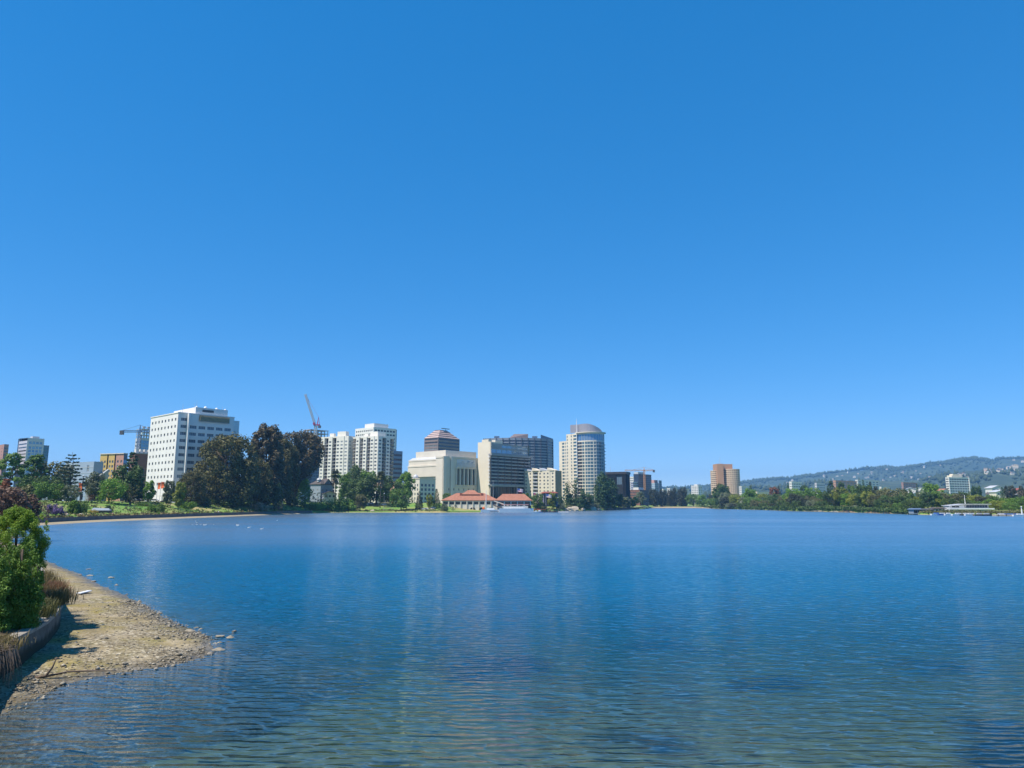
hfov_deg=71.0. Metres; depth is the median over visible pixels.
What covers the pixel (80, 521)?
shore sand
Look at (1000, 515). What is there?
moored boat
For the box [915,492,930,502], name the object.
broadleaf tree
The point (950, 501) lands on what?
broadleaf tree
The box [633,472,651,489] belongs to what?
dark blue tower
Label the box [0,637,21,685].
trailing stems
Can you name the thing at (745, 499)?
broadleaf tree
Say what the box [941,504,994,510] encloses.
white boathouse
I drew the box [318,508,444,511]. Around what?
undergrowth
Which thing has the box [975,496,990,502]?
broadleaf tree
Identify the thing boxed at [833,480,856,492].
pink block
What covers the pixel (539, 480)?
beige condominium
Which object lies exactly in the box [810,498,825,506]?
broadleaf tree
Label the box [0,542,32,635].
planted bank
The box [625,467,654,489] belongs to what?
tower crane
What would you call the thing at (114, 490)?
broadleaf tree
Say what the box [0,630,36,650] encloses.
dry grass
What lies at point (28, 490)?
broadleaf tree
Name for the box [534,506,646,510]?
undergrowth
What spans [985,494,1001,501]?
broadleaf tree
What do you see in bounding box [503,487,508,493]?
window
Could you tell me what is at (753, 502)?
shrub
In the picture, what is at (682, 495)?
cypress tree
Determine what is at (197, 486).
eucalyptus tree
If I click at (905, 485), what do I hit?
pink block
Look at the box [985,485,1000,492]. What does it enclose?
lakeside house
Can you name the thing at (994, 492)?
lakeside house
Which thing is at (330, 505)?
shrub
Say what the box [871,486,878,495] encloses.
conifer tree
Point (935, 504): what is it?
broadleaf tree
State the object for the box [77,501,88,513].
shrub
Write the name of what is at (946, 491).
lakeside house
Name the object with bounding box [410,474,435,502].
apartment house
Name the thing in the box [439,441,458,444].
window
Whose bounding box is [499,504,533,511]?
tour boat
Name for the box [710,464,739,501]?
round brick tower
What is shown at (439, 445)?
window
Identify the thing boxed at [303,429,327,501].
glass tower
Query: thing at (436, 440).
mansard tower
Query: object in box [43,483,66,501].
broadleaf tree
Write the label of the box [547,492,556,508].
broadleaf tree
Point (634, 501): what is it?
broadleaf tree
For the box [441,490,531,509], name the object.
red roofed boathouse
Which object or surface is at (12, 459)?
pine tree
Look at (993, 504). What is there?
broadleaf tree
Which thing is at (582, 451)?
round tower
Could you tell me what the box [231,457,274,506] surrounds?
eucalyptus tree
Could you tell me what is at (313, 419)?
luffing crane
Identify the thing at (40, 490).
broadleaf tree
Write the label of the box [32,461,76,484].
broadleaf tree
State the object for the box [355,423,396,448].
office tower
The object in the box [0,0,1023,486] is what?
sky
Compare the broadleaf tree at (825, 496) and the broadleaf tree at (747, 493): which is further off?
the broadleaf tree at (747, 493)
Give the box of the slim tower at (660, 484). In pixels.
[658,480,661,499]
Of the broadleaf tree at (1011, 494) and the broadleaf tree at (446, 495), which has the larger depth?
the broadleaf tree at (1011, 494)
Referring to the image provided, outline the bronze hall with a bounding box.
[605,472,630,507]
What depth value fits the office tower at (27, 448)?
786.72 m
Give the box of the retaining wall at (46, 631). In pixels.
[0,543,62,678]
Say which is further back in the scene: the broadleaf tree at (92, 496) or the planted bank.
the broadleaf tree at (92, 496)
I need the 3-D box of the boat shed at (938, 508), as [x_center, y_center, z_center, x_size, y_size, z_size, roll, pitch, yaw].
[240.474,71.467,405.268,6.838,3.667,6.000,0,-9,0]
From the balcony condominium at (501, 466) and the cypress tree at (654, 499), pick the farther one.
the cypress tree at (654, 499)
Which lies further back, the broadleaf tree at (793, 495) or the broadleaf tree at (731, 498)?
the broadleaf tree at (731, 498)
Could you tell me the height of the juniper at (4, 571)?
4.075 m
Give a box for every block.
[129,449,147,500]
[145,406,238,501]
[319,431,353,498]
[352,431,393,502]
[630,482,637,489]
[630,487,648,505]
[651,480,658,498]
[691,484,701,501]
[739,486,748,501]
[789,482,801,490]
[815,483,824,493]
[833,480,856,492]
[855,480,879,489]
[901,482,917,488]
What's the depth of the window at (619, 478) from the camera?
742.17 m
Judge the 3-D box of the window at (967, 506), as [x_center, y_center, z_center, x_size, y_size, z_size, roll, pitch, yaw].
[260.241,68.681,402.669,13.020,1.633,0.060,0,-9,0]
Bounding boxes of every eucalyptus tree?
[178,469,207,504]
[192,431,262,506]
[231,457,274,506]
[247,423,286,505]
[267,429,324,504]
[268,438,300,505]
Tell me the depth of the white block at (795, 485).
996.16 m
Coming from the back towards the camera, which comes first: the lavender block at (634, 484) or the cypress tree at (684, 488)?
the lavender block at (634, 484)
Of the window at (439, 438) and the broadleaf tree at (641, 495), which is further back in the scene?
the window at (439, 438)
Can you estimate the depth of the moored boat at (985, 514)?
370.21 m
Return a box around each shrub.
[33,505,50,526]
[67,500,80,513]
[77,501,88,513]
[121,484,140,504]
[134,502,149,505]
[146,504,155,511]
[155,504,166,512]
[178,501,196,508]
[197,498,211,506]
[209,498,252,504]
[248,502,269,510]
[286,497,298,505]
[306,501,326,510]
[312,492,328,504]
[320,497,341,510]
[335,497,356,510]
[440,503,448,510]
[535,503,548,509]
[555,502,565,509]
[718,497,731,507]
[749,500,759,506]
[773,500,788,508]
[789,500,805,507]
[814,501,828,506]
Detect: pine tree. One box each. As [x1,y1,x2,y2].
[0,452,30,486]
[15,454,49,488]
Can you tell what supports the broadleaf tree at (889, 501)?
on the ground at (246, 507)
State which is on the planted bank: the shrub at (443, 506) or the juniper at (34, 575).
the juniper at (34, 575)
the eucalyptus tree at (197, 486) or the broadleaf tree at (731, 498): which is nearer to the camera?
the eucalyptus tree at (197, 486)
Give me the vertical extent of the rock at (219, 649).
0.147 m
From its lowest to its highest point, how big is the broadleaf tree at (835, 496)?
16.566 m
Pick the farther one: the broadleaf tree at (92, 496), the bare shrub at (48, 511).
the broadleaf tree at (92, 496)
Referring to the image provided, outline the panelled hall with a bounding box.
[62,461,108,500]
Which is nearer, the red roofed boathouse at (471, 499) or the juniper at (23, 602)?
the juniper at (23, 602)
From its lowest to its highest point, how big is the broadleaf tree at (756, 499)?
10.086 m
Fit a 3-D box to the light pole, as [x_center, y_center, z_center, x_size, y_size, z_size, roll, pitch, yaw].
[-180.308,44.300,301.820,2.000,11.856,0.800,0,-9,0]
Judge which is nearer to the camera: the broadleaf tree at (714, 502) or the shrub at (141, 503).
the shrub at (141, 503)
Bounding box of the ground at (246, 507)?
[35,500,1023,516]
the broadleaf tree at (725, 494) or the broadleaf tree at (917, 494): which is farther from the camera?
the broadleaf tree at (725, 494)
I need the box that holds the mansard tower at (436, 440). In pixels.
[424,428,459,451]
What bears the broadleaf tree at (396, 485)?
on the ground at (246, 507)
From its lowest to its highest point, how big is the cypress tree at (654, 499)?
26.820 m
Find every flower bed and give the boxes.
[46,503,57,512]
[51,506,66,515]
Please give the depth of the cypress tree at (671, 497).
997.46 m
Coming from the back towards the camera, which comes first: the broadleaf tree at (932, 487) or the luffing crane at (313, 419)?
the luffing crane at (313, 419)
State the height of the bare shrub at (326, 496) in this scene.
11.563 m
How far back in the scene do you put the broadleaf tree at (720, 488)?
862.28 m
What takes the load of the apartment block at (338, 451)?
on the ground at (246, 507)
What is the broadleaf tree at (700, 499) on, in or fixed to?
on the ground at (246, 507)
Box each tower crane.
[119,425,149,448]
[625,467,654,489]
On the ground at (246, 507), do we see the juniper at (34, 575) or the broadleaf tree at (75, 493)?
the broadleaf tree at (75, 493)
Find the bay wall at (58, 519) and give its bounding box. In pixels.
[38,511,311,522]
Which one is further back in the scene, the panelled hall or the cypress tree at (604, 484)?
the cypress tree at (604, 484)
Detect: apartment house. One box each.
[100,453,127,500]
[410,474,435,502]
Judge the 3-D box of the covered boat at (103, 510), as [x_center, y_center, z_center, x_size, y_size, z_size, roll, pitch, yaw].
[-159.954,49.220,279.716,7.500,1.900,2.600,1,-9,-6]
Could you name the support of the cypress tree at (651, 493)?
on the ground at (246, 507)
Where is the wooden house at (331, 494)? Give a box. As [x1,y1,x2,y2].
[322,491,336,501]
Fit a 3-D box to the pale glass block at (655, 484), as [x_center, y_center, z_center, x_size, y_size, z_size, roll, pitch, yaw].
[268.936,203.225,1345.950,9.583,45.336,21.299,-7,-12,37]
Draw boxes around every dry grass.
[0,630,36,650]
[24,568,83,605]
[36,596,71,618]
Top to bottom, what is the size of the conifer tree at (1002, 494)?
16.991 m
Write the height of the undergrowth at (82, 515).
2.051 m
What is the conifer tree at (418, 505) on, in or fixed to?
on the ground at (246, 507)
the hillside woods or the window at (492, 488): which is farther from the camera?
the hillside woods
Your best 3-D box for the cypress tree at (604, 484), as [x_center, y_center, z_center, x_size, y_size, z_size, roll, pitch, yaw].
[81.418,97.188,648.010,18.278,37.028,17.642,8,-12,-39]
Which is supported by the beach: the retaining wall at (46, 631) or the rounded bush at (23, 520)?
the retaining wall at (46, 631)
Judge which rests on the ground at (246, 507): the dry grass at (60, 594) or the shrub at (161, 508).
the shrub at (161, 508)
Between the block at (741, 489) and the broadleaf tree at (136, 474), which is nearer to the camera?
the broadleaf tree at (136, 474)
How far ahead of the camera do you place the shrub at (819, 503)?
561.42 m
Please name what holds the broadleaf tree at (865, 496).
on the ground at (246, 507)
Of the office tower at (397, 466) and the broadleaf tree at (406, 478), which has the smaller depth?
the broadleaf tree at (406, 478)
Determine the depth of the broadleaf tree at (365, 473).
540.65 m
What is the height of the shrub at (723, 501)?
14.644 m
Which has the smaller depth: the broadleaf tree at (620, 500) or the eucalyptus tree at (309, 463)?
the eucalyptus tree at (309, 463)
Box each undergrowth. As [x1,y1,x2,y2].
[40,499,318,517]
[43,510,291,517]
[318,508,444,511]
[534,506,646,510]
[703,505,908,513]
[717,506,1023,513]
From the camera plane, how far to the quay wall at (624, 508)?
713.83 m
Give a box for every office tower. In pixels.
[12,436,48,499]
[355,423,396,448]
[393,449,402,481]
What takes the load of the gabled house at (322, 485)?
on the ground at (246, 507)
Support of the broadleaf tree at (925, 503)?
on the ground at (246, 507)
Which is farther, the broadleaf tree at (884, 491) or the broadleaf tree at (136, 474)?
the broadleaf tree at (884, 491)
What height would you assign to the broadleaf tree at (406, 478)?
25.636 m
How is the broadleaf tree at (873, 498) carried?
on the ground at (246, 507)
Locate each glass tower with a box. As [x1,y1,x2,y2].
[135,426,149,449]
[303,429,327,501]
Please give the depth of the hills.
4594.44 m
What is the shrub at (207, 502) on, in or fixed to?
on the ground at (246, 507)
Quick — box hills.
[679,459,1023,496]
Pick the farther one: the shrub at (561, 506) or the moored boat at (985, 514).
the shrub at (561, 506)
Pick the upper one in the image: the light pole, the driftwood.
the light pole
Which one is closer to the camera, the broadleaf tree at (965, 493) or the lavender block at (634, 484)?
the broadleaf tree at (965, 493)
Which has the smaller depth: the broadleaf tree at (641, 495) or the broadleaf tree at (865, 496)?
the broadleaf tree at (865, 496)
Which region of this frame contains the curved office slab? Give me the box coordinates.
[483,434,553,469]
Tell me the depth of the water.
66.15 m
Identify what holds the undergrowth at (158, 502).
on the ground at (246, 507)
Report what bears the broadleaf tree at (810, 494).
on the ground at (246, 507)
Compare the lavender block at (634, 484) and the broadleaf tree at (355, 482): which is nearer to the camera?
the broadleaf tree at (355, 482)
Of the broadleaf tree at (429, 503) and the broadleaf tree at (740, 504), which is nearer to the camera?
the broadleaf tree at (429, 503)
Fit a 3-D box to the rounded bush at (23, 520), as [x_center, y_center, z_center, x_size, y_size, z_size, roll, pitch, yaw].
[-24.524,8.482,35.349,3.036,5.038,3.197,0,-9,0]
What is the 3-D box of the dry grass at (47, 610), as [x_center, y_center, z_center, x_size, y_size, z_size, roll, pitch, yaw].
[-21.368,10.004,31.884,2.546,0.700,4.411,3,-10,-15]
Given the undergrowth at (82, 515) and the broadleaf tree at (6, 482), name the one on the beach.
the broadleaf tree at (6, 482)
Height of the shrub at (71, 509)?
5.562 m
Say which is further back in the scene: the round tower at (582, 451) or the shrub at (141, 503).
the round tower at (582, 451)
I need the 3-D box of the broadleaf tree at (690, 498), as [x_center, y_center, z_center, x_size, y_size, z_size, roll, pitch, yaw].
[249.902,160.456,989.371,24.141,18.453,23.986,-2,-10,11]
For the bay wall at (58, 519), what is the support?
on the ground at (246, 507)
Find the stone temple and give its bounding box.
[408,450,477,502]
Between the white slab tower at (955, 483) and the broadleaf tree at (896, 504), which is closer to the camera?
the broadleaf tree at (896, 504)
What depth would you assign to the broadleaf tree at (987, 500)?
420.28 m
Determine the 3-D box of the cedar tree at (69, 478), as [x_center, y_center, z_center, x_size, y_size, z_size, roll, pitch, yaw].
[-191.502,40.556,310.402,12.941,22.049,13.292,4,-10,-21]
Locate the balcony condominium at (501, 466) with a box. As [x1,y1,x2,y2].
[478,439,532,498]
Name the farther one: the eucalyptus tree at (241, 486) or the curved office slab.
the curved office slab
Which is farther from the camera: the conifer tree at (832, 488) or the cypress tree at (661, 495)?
the cypress tree at (661, 495)
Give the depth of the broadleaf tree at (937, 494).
437.36 m
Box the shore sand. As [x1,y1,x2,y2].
[40,507,929,524]
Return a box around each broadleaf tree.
[0,479,14,512]
[0,485,32,530]
[12,484,39,512]
[12,494,42,517]
[15,475,64,499]
[31,481,52,499]
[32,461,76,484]
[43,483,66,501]
[60,484,82,501]
[83,471,105,495]
[86,494,99,500]
[95,478,128,501]
[107,465,145,501]
[142,480,156,502]
[162,480,175,503]
[172,481,186,506]
[334,471,353,498]
[343,478,372,501]
[354,494,369,510]
[357,473,393,504]
[360,469,376,497]
[385,481,404,504]
[389,488,412,509]
[394,471,415,497]
[426,494,432,508]
[442,493,450,498]
[531,493,543,508]
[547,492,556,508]
[557,496,563,503]
[580,493,594,506]
[593,492,615,507]
[615,494,626,507]
[623,496,630,506]
[630,496,638,506]
[634,491,646,505]
[685,494,698,506]
[696,494,706,504]
[705,498,712,504]
[710,499,718,505]
[711,483,730,501]
[718,492,728,502]
[728,494,740,505]
[736,503,747,506]
[741,488,757,503]
[743,496,755,504]
[747,498,761,505]
[756,493,767,502]
[763,494,771,500]
[768,497,777,503]
[769,487,778,494]
[770,493,780,500]
[782,488,801,500]
[786,493,798,504]
[798,498,806,504]
[800,487,822,499]
[805,496,817,500]
[805,500,816,506]
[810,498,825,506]
[821,492,832,504]
[829,487,847,502]
[830,497,844,505]
[837,482,843,494]
[838,493,853,505]
[845,485,853,492]
[845,494,860,505]
[851,485,876,506]
[853,493,867,506]
[860,491,875,506]
[866,494,879,505]
[873,494,912,507]
[875,487,908,499]
[891,503,904,508]
[901,499,922,507]
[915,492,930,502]
[919,482,943,494]
[919,492,934,507]
[928,490,943,506]
[933,498,947,506]
[939,498,957,504]
[942,493,964,500]
[958,491,970,498]
[959,499,971,503]
[965,494,986,500]
[970,486,981,495]
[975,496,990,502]
[981,499,997,507]
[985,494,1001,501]
[988,500,1005,509]
[995,497,1020,507]
[1001,502,1019,510]
[1003,485,1016,498]
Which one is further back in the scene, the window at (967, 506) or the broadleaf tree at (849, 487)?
the broadleaf tree at (849, 487)
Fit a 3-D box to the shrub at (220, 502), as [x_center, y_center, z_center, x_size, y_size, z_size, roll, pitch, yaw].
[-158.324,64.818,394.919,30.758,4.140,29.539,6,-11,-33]
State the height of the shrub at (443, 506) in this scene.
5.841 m
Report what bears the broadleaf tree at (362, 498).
on the ground at (246, 507)
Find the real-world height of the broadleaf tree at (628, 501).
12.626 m
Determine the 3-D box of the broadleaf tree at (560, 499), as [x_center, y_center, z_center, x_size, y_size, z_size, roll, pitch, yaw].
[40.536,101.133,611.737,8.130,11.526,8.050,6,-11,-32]
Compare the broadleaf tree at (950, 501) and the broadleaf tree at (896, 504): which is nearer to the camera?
the broadleaf tree at (950, 501)
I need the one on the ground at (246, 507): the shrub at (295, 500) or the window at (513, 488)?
the shrub at (295, 500)
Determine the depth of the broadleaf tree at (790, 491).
644.99 m
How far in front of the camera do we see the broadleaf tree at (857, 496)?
529.04 m
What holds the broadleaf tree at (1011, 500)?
on the ground at (246, 507)
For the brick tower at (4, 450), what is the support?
on the ground at (246, 507)
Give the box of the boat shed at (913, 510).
[907,508,921,513]
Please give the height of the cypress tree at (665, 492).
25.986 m
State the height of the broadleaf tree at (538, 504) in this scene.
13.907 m
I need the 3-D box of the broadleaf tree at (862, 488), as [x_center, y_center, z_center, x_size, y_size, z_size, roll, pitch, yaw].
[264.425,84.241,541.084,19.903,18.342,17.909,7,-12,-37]
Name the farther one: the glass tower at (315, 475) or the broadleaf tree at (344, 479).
the glass tower at (315, 475)
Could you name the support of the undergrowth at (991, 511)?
on the ground at (246, 507)
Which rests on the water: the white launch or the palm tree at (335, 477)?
the white launch
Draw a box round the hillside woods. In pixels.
[662,455,1023,501]
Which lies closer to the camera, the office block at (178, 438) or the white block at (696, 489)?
the office block at (178, 438)
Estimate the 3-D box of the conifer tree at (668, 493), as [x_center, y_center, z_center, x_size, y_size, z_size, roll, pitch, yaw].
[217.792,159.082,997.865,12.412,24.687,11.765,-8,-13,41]
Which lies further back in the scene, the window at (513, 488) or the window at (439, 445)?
the window at (439, 445)
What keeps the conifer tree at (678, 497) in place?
on the ground at (246, 507)
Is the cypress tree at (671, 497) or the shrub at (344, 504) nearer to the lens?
the shrub at (344, 504)
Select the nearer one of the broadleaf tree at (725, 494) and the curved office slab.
the broadleaf tree at (725, 494)
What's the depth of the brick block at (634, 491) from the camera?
896.93 m
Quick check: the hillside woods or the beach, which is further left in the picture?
the beach
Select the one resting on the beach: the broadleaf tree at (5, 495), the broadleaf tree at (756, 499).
the broadleaf tree at (5, 495)
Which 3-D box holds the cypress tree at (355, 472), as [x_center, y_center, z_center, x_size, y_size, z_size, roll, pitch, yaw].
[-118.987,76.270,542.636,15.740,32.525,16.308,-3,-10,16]
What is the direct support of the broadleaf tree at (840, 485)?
on the ground at (246, 507)
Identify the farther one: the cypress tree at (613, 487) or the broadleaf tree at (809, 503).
the cypress tree at (613, 487)
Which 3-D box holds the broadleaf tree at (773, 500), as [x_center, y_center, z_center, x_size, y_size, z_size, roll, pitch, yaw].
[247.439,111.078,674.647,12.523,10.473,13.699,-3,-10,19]
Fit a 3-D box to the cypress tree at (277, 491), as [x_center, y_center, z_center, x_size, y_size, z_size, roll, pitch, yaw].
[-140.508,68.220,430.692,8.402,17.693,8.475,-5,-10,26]
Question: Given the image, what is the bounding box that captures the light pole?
[79,475,86,502]
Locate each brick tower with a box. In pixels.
[0,444,8,478]
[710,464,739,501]
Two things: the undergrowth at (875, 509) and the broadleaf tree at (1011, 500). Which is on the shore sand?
the undergrowth at (875, 509)
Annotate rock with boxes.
[212,647,224,651]
[215,635,224,638]
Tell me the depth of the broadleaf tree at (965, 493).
500.89 m
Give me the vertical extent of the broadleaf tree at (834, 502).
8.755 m
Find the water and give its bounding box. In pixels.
[0,508,1023,767]
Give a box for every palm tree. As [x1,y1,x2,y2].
[330,470,341,504]
[376,471,385,507]
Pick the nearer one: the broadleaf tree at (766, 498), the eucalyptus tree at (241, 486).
the eucalyptus tree at (241, 486)
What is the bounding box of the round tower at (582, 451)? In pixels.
[559,419,605,503]
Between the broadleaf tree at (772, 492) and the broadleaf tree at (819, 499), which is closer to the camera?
the broadleaf tree at (819, 499)
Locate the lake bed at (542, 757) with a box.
[133,591,1023,767]
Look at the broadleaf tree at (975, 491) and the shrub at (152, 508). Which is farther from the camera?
the broadleaf tree at (975, 491)
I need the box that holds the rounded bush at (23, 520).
[0,504,51,577]
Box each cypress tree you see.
[271,483,284,509]
[296,479,312,508]
[347,463,362,499]
[563,478,586,508]
[593,472,612,509]
[606,477,619,509]
[649,488,654,504]
[651,489,658,506]
[658,489,665,506]
[663,489,668,505]
[667,490,674,505]
[672,488,677,505]
[677,487,685,506]
[682,487,687,505]
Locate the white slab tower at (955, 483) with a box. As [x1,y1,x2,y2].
[945,474,970,495]
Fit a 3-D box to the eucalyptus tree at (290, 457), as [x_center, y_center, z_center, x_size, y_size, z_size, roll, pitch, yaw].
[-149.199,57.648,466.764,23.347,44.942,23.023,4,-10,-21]
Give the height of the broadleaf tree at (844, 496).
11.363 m
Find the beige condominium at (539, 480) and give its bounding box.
[523,468,561,504]
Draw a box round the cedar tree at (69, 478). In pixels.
[55,452,85,497]
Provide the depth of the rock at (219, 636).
35.15 m
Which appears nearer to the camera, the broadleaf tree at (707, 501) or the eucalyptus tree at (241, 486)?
the eucalyptus tree at (241, 486)
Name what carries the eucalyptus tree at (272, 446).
on the ground at (246, 507)
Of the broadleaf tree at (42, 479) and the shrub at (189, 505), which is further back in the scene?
the shrub at (189, 505)
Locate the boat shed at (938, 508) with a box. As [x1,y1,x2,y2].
[930,507,946,510]
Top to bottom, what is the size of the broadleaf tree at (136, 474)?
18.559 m
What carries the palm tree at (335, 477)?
on the ground at (246, 507)
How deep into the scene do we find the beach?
29.99 m
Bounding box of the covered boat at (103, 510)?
[91,508,111,512]
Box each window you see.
[439,438,458,441]
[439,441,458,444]
[439,445,458,447]
[491,487,494,497]
[496,487,501,498]
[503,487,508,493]
[509,487,514,493]
[617,476,621,484]
[966,505,986,507]
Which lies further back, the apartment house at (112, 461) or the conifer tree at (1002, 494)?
the conifer tree at (1002, 494)
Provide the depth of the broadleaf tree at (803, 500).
580.94 m
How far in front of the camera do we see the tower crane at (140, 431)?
690.94 m
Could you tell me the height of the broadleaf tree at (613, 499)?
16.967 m
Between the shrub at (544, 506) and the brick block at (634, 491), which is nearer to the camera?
the shrub at (544, 506)
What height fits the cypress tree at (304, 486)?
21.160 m
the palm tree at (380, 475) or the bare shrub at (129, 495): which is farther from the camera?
the palm tree at (380, 475)
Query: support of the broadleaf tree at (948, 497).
on the ground at (246, 507)
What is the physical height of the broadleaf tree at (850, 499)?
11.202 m
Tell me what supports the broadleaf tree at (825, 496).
on the ground at (246, 507)
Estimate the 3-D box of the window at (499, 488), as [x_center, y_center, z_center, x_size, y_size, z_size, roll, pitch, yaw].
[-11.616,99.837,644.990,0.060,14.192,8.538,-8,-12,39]
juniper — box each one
[0,533,45,629]
[0,541,15,631]
[31,556,45,605]
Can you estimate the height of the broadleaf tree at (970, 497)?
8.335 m
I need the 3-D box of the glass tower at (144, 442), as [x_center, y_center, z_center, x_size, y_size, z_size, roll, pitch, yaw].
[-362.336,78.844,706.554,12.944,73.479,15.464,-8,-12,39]
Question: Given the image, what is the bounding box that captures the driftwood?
[35,657,114,677]
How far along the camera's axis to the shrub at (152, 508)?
313.03 m
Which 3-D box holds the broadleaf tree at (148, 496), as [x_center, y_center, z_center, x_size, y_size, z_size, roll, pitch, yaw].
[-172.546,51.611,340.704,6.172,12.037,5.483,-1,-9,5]
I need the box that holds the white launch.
[481,507,498,511]
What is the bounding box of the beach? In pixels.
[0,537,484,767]
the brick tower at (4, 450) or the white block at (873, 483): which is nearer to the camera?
the brick tower at (4, 450)
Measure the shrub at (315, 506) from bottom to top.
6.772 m
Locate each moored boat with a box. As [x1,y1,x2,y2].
[980,513,991,515]
[992,514,1011,515]
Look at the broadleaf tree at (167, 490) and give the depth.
341.41 m
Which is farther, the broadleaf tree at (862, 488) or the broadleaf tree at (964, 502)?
the broadleaf tree at (862, 488)
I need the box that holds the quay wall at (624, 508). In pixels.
[606,507,646,509]
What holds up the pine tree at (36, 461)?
on the ground at (246, 507)
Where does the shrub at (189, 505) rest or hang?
on the ground at (246, 507)
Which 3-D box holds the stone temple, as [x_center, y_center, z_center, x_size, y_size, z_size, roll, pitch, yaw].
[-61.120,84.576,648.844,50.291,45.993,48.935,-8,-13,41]
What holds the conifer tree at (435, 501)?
on the ground at (246, 507)
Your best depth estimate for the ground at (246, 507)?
459.56 m
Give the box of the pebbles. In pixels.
[0,598,222,717]
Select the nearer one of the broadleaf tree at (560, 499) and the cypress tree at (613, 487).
the broadleaf tree at (560, 499)
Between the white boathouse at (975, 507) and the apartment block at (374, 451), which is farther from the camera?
the apartment block at (374, 451)
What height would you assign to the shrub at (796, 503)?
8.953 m
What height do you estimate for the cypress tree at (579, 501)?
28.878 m
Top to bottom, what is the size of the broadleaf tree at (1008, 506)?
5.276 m
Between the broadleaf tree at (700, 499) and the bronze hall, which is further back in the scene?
the broadleaf tree at (700, 499)
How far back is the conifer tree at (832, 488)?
598.23 m
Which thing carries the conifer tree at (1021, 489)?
on the ground at (246, 507)
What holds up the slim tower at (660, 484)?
on the ground at (246, 507)
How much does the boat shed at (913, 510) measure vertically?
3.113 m
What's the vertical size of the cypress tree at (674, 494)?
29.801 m
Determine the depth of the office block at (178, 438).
410.11 m
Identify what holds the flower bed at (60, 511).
on the ground at (246, 507)
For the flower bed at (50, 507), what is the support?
on the ground at (246, 507)
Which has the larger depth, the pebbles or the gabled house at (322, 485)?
the gabled house at (322, 485)
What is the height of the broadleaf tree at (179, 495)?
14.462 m
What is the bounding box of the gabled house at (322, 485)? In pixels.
[310,478,332,501]
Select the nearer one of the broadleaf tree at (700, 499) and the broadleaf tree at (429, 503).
the broadleaf tree at (429, 503)
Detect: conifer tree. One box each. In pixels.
[119,452,144,501]
[414,491,422,508]
[432,489,440,507]
[665,490,671,505]
[676,491,681,505]
[826,480,835,499]
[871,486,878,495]
[1000,487,1004,501]
[1016,486,1023,499]
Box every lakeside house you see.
[938,489,949,493]
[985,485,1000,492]
[989,490,1005,497]
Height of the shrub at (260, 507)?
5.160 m
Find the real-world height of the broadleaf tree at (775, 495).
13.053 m
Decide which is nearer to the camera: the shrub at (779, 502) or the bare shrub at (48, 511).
the bare shrub at (48, 511)
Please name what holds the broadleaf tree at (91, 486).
on the ground at (246, 507)
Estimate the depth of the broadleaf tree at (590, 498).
624.59 m
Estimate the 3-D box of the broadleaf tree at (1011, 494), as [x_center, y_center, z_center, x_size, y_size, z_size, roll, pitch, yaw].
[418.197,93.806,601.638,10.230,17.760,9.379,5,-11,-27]
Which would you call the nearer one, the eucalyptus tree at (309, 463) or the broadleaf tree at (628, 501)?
the eucalyptus tree at (309, 463)
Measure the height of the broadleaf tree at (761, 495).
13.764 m
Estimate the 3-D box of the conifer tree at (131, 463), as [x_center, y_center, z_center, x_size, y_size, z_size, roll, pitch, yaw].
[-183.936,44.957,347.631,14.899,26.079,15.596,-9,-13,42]
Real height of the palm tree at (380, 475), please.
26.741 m
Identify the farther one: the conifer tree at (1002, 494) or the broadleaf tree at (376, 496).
the conifer tree at (1002, 494)
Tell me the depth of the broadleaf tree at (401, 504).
498.43 m
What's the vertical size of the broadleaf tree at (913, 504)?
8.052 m
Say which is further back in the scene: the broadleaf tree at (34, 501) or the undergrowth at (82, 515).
the undergrowth at (82, 515)
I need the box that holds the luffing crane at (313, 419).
[304,394,320,434]
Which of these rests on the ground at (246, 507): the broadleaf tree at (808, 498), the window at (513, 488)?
the broadleaf tree at (808, 498)

